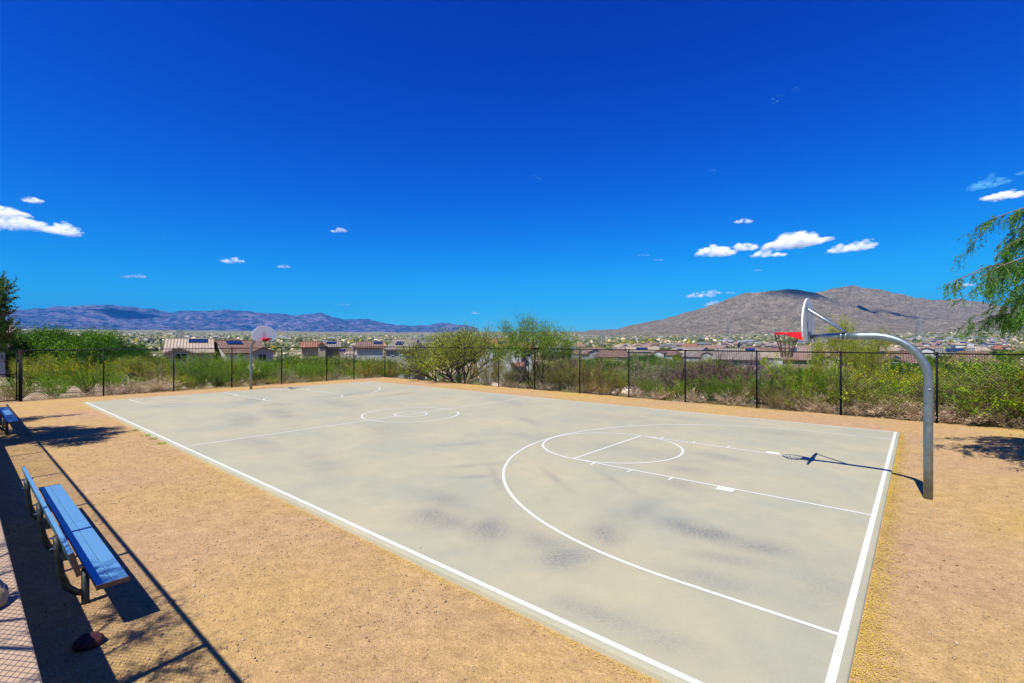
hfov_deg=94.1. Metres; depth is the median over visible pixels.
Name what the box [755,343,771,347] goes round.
house
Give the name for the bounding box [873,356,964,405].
flowering shrub
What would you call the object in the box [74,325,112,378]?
evergreen tree
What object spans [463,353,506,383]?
creosote bush
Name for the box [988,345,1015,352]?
house
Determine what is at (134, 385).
dry shrub
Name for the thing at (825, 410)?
dry shrub
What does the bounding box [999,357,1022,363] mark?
town tree
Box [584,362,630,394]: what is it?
creosote bush
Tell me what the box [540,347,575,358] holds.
house
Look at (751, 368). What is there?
dead shrub
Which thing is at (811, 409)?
dry shrub
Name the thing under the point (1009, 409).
dead shrub
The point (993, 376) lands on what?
creosote bush
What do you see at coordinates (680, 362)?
town tree
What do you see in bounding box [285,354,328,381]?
desert broom
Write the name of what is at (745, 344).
house
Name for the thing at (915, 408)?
grass tuft
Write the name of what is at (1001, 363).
creosote bush
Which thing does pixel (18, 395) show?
chain link gate
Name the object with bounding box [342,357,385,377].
creosote bush
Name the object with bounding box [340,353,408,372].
green tree
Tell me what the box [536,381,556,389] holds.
dry shrub
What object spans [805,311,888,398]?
palo verde tree
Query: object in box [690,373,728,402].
desert broom
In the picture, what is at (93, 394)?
dry shrub
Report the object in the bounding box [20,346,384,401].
chain link fence
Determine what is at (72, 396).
dry shrub
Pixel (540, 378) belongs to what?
desert shrub
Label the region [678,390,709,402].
dry shrub
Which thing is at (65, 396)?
dry shrub
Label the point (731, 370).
town tree
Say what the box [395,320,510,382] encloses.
mesquite tree
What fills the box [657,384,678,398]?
desert broom
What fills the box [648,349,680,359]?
house
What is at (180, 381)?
flowering shrub
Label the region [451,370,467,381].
desert broom
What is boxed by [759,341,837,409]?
creosote bush
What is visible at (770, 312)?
mountain
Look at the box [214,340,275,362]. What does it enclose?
house
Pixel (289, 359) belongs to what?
green tree
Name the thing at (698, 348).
house
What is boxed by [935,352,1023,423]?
desert shrub
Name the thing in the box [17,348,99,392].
flowering shrub
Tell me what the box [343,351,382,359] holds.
house
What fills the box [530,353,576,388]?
creosote bush
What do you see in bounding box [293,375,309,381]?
dry shrub
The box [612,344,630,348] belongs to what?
house
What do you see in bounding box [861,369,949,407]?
dead shrub
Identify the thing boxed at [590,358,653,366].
town tree
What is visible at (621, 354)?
house
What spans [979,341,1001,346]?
house
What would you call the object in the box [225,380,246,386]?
grass tuft
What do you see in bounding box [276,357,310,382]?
desert broom
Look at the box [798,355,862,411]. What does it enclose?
creosote bush
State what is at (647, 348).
house
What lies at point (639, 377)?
desert shrub
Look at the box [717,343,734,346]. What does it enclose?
house
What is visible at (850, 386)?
creosote bush
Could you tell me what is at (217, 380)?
desert broom
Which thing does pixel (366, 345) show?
house
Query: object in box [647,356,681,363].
town tree
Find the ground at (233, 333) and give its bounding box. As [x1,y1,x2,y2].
[0,328,1023,426]
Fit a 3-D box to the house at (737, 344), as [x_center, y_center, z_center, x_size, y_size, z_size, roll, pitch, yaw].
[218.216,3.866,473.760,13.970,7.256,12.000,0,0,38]
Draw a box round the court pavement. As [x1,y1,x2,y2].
[83,381,899,682]
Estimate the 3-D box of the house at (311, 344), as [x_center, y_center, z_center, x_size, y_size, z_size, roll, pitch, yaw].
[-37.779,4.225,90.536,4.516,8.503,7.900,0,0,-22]
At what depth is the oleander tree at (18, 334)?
17.34 m
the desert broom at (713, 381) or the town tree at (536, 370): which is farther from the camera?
the town tree at (536, 370)
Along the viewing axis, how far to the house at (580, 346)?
438.55 m
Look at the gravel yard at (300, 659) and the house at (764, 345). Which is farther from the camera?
the house at (764, 345)
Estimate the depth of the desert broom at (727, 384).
22.34 m
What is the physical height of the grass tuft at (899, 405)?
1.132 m
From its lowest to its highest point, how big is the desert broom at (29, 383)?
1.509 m
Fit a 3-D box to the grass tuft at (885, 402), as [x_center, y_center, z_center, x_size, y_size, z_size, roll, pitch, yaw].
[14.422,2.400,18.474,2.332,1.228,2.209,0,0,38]
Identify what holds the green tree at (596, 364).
on the ground at (233, 333)
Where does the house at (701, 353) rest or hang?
on the ground at (233, 333)
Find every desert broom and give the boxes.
[0,373,53,400]
[32,376,73,397]
[109,376,145,390]
[157,355,216,388]
[167,353,229,388]
[176,349,252,387]
[179,376,195,389]
[209,359,267,386]
[230,356,282,383]
[243,360,289,384]
[264,375,282,383]
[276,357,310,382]
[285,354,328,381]
[313,362,342,378]
[337,362,368,378]
[362,359,385,375]
[372,363,387,376]
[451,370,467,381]
[549,371,568,389]
[601,366,637,394]
[636,377,662,396]
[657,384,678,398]
[668,378,697,399]
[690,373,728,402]
[706,375,745,401]
[719,371,768,405]
[743,373,791,407]
[850,387,890,415]
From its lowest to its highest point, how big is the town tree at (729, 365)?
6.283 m
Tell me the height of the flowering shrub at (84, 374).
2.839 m
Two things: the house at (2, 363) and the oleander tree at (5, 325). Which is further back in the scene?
the house at (2, 363)
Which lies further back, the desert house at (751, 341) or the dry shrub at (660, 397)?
the desert house at (751, 341)
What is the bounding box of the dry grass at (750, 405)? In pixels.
[2,377,1023,428]
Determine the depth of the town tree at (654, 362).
106.01 m
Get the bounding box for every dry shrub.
[28,393,57,399]
[44,393,69,398]
[67,391,93,397]
[79,391,104,396]
[97,380,135,394]
[119,379,156,393]
[127,377,169,392]
[145,375,184,391]
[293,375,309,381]
[503,381,520,387]
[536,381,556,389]
[567,384,585,392]
[623,387,648,397]
[647,388,669,399]
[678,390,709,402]
[707,390,751,406]
[791,393,827,411]
[804,393,853,414]
[826,397,874,415]
[850,395,901,416]
[869,400,922,419]
[889,401,950,422]
[910,402,966,424]
[915,399,983,424]
[939,403,1007,425]
[957,400,1019,426]
[983,409,1023,428]
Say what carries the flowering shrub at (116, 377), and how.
on the ground at (233, 333)
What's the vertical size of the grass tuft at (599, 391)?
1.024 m
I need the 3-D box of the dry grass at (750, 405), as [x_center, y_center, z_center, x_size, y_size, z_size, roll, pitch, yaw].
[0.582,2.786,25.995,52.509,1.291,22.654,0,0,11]
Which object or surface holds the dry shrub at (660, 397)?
on the ground at (233, 333)
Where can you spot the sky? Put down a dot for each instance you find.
(585, 165)
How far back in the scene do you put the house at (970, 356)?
97.34 m
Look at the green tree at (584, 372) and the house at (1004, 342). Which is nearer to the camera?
the green tree at (584, 372)
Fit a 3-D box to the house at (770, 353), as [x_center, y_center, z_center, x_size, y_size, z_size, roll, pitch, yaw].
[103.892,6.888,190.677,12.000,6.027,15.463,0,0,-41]
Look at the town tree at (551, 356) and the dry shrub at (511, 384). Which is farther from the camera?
the town tree at (551, 356)
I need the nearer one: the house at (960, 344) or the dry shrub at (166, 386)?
the dry shrub at (166, 386)
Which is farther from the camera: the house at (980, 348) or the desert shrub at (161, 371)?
the house at (980, 348)
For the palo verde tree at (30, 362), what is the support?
on the ground at (233, 333)
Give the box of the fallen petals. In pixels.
[25,434,1023,682]
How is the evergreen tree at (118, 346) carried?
on the ground at (233, 333)
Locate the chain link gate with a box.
[0,350,19,401]
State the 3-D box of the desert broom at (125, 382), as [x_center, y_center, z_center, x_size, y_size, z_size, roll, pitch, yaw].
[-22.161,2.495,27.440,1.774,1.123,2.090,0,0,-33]
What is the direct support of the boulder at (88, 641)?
on the gravel yard at (300, 659)
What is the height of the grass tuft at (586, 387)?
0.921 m
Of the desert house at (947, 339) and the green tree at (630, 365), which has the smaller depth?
the green tree at (630, 365)
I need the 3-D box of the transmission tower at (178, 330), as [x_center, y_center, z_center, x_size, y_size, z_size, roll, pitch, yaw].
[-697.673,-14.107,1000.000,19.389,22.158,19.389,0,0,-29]
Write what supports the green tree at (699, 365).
on the ground at (233, 333)
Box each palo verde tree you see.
[8,351,55,390]
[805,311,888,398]
[838,325,901,398]
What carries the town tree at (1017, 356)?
on the ground at (233, 333)
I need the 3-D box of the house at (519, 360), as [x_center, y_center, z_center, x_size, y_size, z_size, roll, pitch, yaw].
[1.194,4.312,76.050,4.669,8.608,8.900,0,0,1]
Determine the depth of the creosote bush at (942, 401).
17.66 m
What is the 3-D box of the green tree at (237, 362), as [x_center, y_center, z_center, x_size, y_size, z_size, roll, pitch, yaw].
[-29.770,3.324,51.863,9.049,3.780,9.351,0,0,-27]
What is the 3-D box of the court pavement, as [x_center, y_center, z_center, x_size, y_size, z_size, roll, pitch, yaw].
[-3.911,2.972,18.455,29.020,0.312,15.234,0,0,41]
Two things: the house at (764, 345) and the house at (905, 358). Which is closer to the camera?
the house at (905, 358)
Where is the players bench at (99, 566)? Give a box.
[21,466,129,604]
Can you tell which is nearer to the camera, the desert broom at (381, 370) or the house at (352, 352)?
the desert broom at (381, 370)
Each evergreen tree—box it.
[1,323,93,385]
[17,320,127,383]
[70,334,152,370]
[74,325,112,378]
[107,346,168,376]
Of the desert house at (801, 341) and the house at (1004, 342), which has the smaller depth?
the house at (1004, 342)
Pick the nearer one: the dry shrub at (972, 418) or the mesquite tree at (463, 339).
the dry shrub at (972, 418)
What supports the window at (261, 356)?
in the house at (259, 345)
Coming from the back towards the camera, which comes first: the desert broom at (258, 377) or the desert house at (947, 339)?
the desert house at (947, 339)
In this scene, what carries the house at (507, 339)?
on the ground at (233, 333)
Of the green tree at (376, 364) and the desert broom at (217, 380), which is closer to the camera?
the desert broom at (217, 380)
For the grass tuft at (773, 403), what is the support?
on the ground at (233, 333)
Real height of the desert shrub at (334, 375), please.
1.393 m
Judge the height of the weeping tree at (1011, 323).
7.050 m
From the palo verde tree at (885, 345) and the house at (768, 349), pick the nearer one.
the palo verde tree at (885, 345)
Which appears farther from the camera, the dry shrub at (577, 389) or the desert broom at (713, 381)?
the dry shrub at (577, 389)
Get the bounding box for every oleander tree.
[0,270,24,363]
[0,330,29,352]
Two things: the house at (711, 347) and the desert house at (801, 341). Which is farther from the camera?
the desert house at (801, 341)
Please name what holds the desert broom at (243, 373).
on the ground at (233, 333)
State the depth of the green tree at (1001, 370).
47.62 m
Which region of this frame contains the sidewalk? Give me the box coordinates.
[0,520,42,682]
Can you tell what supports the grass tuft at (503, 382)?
on the ground at (233, 333)
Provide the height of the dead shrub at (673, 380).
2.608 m
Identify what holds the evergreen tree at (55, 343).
on the ground at (233, 333)
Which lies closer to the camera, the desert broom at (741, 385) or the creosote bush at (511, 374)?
the desert broom at (741, 385)
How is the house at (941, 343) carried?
on the ground at (233, 333)
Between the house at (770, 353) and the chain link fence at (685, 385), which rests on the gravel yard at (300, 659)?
the chain link fence at (685, 385)
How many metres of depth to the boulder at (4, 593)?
3.36 m
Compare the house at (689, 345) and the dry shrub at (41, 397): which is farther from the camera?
the house at (689, 345)
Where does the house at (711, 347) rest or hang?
on the ground at (233, 333)
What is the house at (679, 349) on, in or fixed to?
on the ground at (233, 333)
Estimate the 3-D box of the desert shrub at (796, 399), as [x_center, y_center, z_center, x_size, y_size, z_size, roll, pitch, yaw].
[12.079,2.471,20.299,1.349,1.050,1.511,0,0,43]
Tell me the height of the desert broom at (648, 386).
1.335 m
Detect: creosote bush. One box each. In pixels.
[0,377,42,401]
[55,350,128,395]
[130,361,176,386]
[210,361,252,386]
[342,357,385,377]
[370,355,406,377]
[400,357,431,378]
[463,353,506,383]
[489,361,524,382]
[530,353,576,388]
[542,358,588,389]
[559,350,606,392]
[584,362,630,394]
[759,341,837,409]
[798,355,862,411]
[811,367,893,413]
[907,340,1023,401]
[909,369,994,416]
[950,355,1023,409]
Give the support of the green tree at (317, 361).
on the ground at (233, 333)
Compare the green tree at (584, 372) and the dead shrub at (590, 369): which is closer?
the dead shrub at (590, 369)
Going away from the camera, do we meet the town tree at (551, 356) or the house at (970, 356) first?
the house at (970, 356)
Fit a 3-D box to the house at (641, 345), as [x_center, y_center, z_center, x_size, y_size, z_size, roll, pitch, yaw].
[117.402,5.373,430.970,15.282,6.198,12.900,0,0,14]
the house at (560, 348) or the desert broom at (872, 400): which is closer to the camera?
the desert broom at (872, 400)
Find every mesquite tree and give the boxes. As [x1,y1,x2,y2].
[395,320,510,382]
[486,307,588,385]
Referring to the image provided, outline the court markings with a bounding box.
[86,381,896,682]
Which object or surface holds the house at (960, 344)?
on the ground at (233, 333)
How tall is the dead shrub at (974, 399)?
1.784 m
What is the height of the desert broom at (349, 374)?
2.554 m
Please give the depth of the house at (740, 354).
96.91 m
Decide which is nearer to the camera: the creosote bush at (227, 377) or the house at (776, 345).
the creosote bush at (227, 377)
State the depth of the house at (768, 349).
226.49 m
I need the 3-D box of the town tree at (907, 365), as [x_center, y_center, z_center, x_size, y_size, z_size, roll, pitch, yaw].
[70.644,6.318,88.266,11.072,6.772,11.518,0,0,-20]
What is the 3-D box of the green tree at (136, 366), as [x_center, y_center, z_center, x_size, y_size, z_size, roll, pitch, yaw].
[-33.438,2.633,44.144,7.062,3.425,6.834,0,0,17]
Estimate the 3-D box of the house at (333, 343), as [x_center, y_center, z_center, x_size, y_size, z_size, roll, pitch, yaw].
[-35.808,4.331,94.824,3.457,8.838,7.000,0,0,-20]
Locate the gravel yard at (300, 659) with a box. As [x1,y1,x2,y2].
[0,377,1023,682]
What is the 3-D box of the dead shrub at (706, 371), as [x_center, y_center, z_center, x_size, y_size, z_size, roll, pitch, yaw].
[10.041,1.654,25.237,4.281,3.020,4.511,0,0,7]
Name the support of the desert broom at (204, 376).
on the ground at (233, 333)
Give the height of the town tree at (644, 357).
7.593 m
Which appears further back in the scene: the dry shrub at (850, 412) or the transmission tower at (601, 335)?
the transmission tower at (601, 335)
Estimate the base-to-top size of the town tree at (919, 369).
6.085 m
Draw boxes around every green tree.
[108,353,189,381]
[201,357,269,373]
[255,354,331,379]
[269,351,355,383]
[316,352,376,379]
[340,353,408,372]
[344,355,400,376]
[560,355,611,389]
[571,357,616,385]
[604,359,666,386]
[650,361,701,384]
[672,360,727,385]
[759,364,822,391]
[970,359,1023,393]
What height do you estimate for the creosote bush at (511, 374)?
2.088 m
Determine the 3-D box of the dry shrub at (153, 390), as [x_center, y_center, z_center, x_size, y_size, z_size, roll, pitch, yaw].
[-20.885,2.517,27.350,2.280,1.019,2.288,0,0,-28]
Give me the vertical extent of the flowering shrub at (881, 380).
2.716 m
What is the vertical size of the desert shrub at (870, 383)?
2.428 m
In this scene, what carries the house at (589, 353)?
on the ground at (233, 333)
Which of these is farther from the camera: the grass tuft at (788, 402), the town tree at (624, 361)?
the town tree at (624, 361)
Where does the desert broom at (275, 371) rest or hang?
on the ground at (233, 333)
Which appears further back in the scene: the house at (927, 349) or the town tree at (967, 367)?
the house at (927, 349)
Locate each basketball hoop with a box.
[250,326,276,389]
[774,298,932,499]
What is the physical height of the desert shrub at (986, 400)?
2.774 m
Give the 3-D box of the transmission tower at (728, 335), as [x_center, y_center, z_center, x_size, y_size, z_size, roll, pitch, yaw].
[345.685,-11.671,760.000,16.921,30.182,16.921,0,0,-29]
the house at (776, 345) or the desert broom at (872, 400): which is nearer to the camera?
the desert broom at (872, 400)
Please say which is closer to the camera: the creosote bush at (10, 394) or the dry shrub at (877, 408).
the dry shrub at (877, 408)
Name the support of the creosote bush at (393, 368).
on the ground at (233, 333)
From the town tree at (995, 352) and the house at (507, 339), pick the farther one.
the town tree at (995, 352)
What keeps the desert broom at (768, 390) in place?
on the ground at (233, 333)
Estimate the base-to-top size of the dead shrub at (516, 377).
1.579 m
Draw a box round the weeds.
[132,429,165,444]
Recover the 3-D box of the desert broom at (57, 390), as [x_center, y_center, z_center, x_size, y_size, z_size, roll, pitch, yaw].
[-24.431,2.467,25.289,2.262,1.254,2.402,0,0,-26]
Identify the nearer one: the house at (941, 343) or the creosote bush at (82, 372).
the creosote bush at (82, 372)
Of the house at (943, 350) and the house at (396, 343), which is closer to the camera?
the house at (396, 343)
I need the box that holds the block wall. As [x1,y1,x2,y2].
[0,355,75,376]
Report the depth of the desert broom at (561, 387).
29.11 m
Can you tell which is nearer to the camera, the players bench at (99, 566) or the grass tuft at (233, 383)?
the players bench at (99, 566)
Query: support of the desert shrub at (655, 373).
on the ground at (233, 333)
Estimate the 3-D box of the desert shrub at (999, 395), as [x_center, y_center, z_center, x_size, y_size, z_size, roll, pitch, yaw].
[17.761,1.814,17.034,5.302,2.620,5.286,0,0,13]
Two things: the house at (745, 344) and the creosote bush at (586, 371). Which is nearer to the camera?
the creosote bush at (586, 371)
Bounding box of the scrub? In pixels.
[21,329,1023,404]
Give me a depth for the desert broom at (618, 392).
25.98 m
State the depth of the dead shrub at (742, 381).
22.53 m
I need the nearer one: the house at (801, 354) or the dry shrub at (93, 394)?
the dry shrub at (93, 394)
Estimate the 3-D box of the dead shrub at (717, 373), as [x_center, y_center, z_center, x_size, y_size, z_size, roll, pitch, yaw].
[10.521,1.562,24.276,4.028,3.157,4.244,0,0,8]
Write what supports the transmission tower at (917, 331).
on the ground at (233, 333)
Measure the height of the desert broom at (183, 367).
2.508 m
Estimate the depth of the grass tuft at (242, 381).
30.78 m
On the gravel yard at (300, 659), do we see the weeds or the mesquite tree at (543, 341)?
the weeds
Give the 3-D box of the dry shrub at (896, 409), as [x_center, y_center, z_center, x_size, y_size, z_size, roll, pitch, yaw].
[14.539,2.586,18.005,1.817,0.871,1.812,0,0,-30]
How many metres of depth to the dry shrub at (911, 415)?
17.62 m
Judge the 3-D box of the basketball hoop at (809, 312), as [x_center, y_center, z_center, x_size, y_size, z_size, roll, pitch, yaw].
[6.513,1.106,9.419,1.311,4.020,2.480,0,0,-31]
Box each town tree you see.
[504,359,575,383]
[537,352,560,361]
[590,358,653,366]
[626,352,665,360]
[643,358,667,366]
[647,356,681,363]
[666,358,698,365]
[704,364,753,380]
[706,358,753,370]
[802,366,835,380]
[878,358,920,378]
[891,364,949,384]
[925,354,939,363]
[941,358,1014,377]
[979,348,1007,355]
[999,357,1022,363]
[1000,347,1023,356]
[1008,353,1021,359]
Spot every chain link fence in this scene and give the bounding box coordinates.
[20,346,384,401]
[385,347,1023,428]
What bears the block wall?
on the ground at (233, 333)
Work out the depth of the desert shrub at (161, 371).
30.89 m
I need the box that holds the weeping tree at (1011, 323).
[937,208,1023,348]
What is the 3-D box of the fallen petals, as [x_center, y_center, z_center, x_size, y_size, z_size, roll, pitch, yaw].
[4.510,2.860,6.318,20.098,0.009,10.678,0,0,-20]
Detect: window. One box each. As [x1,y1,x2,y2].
[174,353,187,362]
[257,353,266,360]
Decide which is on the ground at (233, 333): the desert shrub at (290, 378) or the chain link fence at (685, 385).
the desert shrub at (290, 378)
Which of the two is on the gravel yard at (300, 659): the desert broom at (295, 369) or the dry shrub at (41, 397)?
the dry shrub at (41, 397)
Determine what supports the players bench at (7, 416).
on the gravel yard at (300, 659)
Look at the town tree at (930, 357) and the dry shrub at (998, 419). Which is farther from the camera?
the town tree at (930, 357)
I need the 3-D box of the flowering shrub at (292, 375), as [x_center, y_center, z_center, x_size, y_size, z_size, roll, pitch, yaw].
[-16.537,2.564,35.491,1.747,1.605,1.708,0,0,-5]
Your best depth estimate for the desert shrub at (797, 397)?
20.06 m
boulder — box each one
[0,587,8,607]
[72,631,104,651]
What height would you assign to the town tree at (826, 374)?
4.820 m
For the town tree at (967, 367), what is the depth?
75.23 m
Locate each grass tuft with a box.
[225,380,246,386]
[228,378,255,386]
[240,378,266,385]
[301,375,320,381]
[495,378,513,386]
[575,380,601,392]
[588,380,614,394]
[754,383,794,409]
[772,392,806,410]
[846,389,921,416]
[867,391,933,418]
[889,397,940,417]
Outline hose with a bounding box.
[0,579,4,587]
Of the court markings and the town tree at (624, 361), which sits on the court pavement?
the court markings
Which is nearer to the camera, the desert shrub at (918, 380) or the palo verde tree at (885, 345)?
the desert shrub at (918, 380)
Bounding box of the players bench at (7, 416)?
[0,407,19,434]
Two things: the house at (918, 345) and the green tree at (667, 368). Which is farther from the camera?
the house at (918, 345)
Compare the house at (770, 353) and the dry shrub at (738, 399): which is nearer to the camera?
the dry shrub at (738, 399)
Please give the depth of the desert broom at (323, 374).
37.34 m
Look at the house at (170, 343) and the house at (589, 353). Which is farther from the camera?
the house at (589, 353)
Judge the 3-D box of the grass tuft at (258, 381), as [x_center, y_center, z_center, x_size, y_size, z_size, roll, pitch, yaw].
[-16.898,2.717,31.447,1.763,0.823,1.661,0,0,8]
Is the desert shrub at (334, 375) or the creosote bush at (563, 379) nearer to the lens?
the creosote bush at (563, 379)
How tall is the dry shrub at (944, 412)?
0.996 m
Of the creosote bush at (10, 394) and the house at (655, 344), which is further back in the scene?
the house at (655, 344)
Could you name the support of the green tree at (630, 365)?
on the ground at (233, 333)
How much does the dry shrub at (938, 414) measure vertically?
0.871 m
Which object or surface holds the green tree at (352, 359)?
on the ground at (233, 333)
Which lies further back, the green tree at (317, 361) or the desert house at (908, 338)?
the desert house at (908, 338)
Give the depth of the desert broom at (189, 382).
29.19 m
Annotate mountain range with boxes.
[4,305,478,332]
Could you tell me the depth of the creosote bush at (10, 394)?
23.57 m
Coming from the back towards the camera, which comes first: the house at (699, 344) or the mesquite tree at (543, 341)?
the house at (699, 344)
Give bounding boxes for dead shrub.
[499,366,531,386]
[557,345,621,391]
[654,351,703,397]
[663,347,737,396]
[679,344,754,400]
[698,341,779,400]
[719,350,793,404]
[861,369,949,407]
[933,380,1019,424]
[968,393,1023,426]
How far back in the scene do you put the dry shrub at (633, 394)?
24.90 m
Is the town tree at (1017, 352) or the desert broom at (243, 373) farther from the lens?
the town tree at (1017, 352)
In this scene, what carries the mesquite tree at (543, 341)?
on the ground at (233, 333)
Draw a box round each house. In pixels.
[0,324,13,375]
[162,338,214,363]
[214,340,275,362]
[300,341,325,360]
[323,341,340,359]
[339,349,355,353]
[340,354,353,361]
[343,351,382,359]
[355,341,383,362]
[383,339,424,379]
[479,338,508,384]
[506,342,531,381]
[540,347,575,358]
[572,348,603,359]
[573,344,586,347]
[594,350,629,360]
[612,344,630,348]
[625,347,659,356]
[634,344,649,346]
[642,342,658,346]
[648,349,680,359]
[659,345,676,348]
[670,348,688,352]
[676,347,708,349]
[681,344,698,346]
[682,351,713,362]
[696,342,711,346]
[703,345,729,349]
[712,348,762,375]
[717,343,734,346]
[724,342,739,347]
[734,340,756,343]
[739,342,752,347]
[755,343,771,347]
[758,348,783,350]
[760,352,782,365]
[772,343,787,347]
[781,347,853,380]
[793,340,813,343]
[876,351,922,365]
[879,348,905,350]
[906,337,923,339]
[914,343,939,348]
[919,346,943,357]
[934,341,952,347]
[935,348,974,361]
[937,338,965,341]
[948,351,998,367]
[950,342,976,347]
[964,347,993,351]
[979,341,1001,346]
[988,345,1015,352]
[990,340,1008,344]
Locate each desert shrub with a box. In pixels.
[146,364,194,389]
[266,362,298,382]
[325,366,342,379]
[529,366,553,387]
[607,351,667,394]
[622,351,682,392]
[642,357,693,395]
[777,372,844,409]
[781,389,810,410]
[798,357,922,412]
[890,363,1023,417]
[905,367,996,418]
[910,355,1023,421]
[913,350,1023,425]
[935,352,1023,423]
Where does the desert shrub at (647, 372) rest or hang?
on the ground at (233, 333)
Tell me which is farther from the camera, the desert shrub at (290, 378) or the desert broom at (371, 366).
the desert broom at (371, 366)
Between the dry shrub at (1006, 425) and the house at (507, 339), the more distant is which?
the house at (507, 339)
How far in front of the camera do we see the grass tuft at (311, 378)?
34.35 m
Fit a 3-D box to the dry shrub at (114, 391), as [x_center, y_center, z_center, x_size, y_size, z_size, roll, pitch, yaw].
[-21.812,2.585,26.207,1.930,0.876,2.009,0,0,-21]
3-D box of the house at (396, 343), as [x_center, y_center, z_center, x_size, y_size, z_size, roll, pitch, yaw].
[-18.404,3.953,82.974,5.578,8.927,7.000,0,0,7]
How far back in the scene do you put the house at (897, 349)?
196.93 m
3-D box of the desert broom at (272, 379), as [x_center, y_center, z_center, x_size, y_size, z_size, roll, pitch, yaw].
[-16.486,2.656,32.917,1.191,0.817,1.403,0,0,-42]
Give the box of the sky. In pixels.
[0,0,1023,331]
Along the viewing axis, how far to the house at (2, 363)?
45.73 m
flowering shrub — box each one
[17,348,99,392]
[55,354,114,392]
[88,356,129,391]
[165,373,191,390]
[280,366,299,382]
[842,355,948,404]
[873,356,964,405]
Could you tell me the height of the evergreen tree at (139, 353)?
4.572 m
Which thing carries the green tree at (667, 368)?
on the ground at (233, 333)
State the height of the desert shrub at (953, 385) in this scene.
2.230 m
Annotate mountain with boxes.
[575,285,1022,335]
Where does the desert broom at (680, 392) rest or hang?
on the ground at (233, 333)
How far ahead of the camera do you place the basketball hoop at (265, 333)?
27.48 m
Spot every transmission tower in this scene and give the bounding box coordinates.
[175,329,183,337]
[596,334,606,343]
[722,325,735,341]
[910,319,926,342]
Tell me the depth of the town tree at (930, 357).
134.02 m
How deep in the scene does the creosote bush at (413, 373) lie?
37.88 m
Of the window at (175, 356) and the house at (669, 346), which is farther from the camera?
the house at (669, 346)
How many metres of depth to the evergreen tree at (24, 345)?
48.77 m
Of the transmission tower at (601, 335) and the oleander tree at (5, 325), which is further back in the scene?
the transmission tower at (601, 335)
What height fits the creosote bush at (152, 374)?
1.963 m

